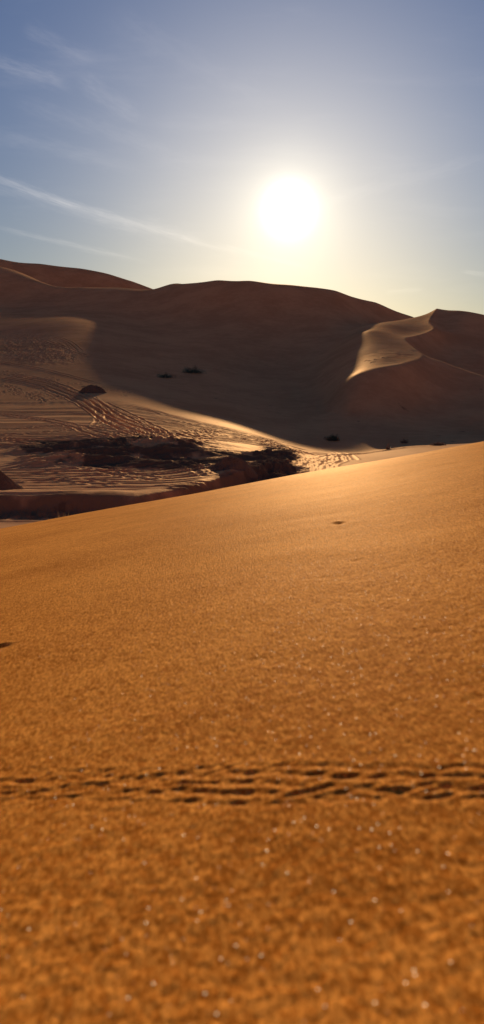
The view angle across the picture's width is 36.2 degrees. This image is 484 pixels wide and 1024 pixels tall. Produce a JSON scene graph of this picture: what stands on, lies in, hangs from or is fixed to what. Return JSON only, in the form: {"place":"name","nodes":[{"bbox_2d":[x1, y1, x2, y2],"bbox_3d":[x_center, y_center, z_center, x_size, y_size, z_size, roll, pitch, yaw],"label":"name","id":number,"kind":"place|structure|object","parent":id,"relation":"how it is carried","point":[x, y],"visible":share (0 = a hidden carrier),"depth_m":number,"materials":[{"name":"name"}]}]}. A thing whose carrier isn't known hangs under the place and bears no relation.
{"place":"outdoors","nodes":[
{"label":"outdoors","id":0,"kind":"place"},
{"bbox_2d":[0,259,151,289],"bbox_3d":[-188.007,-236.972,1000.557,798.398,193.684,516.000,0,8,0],"label":"dune","id":1,"kind":"structure","parent":0,"point":[60,276],"depth_m":861.44,"materials":[{"name":"brown sand"}]},
{"bbox_2d":[0,267,413,441],"bbox_3d":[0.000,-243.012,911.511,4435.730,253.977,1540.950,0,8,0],"label":"dune","id":2,"kind":"structure","parent":0,"point":[255,351],"depth_m":366.80,"materials":[{"name":"brown sand"}]},
{"bbox_2d":[156,373,176,377],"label":"shrub","id":3,"kind":"object","parent":2,"relation":"on","point":[167,375],"visible":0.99,"depth_m":245.55,"materials":[{"name":"green plant"}]},
{"bbox_2d":[182,365,205,373],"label":"shrub","id":4,"kind":"object","parent":2,"relation":"on","point":[196,371],"visible":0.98,"depth_m":263.03,"materials":[{"name":"green plant"}]},
{"bbox_2d":[0,441,483,1023],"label":"foreground dune","id":5,"kind":"structure","parent":0,"point":[240,753],"depth_m":0.98,"materials":[{"name":"orange sand"}]},
{"bbox_2d":[0,323,483,528],"bbox_3d":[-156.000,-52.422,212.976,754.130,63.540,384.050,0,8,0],"label":"valley floor","id":6,"kind":"structure","parent":0,"point":[128,437],"depth_m":106.87,"materials":[{"name":"brown sand"}]},
{"bbox_2d":[0,470,22,489],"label":"sand heap","id":7,"kind":"object","parent":6,"relation":"on","point":[7,482],"visible":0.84,"depth_m":61.66,"materials":[{"name":"brown sand"}]},
{"bbox_2d":[79,385,105,393],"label":"sand mound","id":8,"kind":"object","parent":6,"relation":"on","point":[92,389],"visible":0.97,"depth_m":187.35,"materials":[{"name":"brown sand"}]},
{"bbox_2d":[210,455,257,478],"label":"sand mound","id":9,"kind":"object","parent":6,"relation":"on","point":[231,462],"visible":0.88,"depth_m":73.44,"materials":[{"name":"brown sand"}]},
{"bbox_2d":[324,434,339,440],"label":"shrub","id":10,"kind":"object","parent":6,"relation":"on","point":[331,439],"visible":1,"depth_m":164.69,"materials":[{"name":"green plant"}]},
{"bbox_2d":[430,441,444,445],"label":"shrub","id":11,"kind":"object","parent":6,"relation":"on","point":[438,444],"visible":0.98,"depth_m":144.91,"materials":[{"name":"brown plant"}]},
{"bbox_2d":[0,0,483,316],"label":"sky","id":12,"kind":"structure","parent":0,"point":[337,145],"materials":[{"name":"blue"}]},
{"bbox_2d":[308,309,483,444],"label":"crested dune","id":13,"kind":"structure","parent":0,"point":[419,378],"depth_m":231.93,"materials":[{"name":"brown sand"}]}
]}

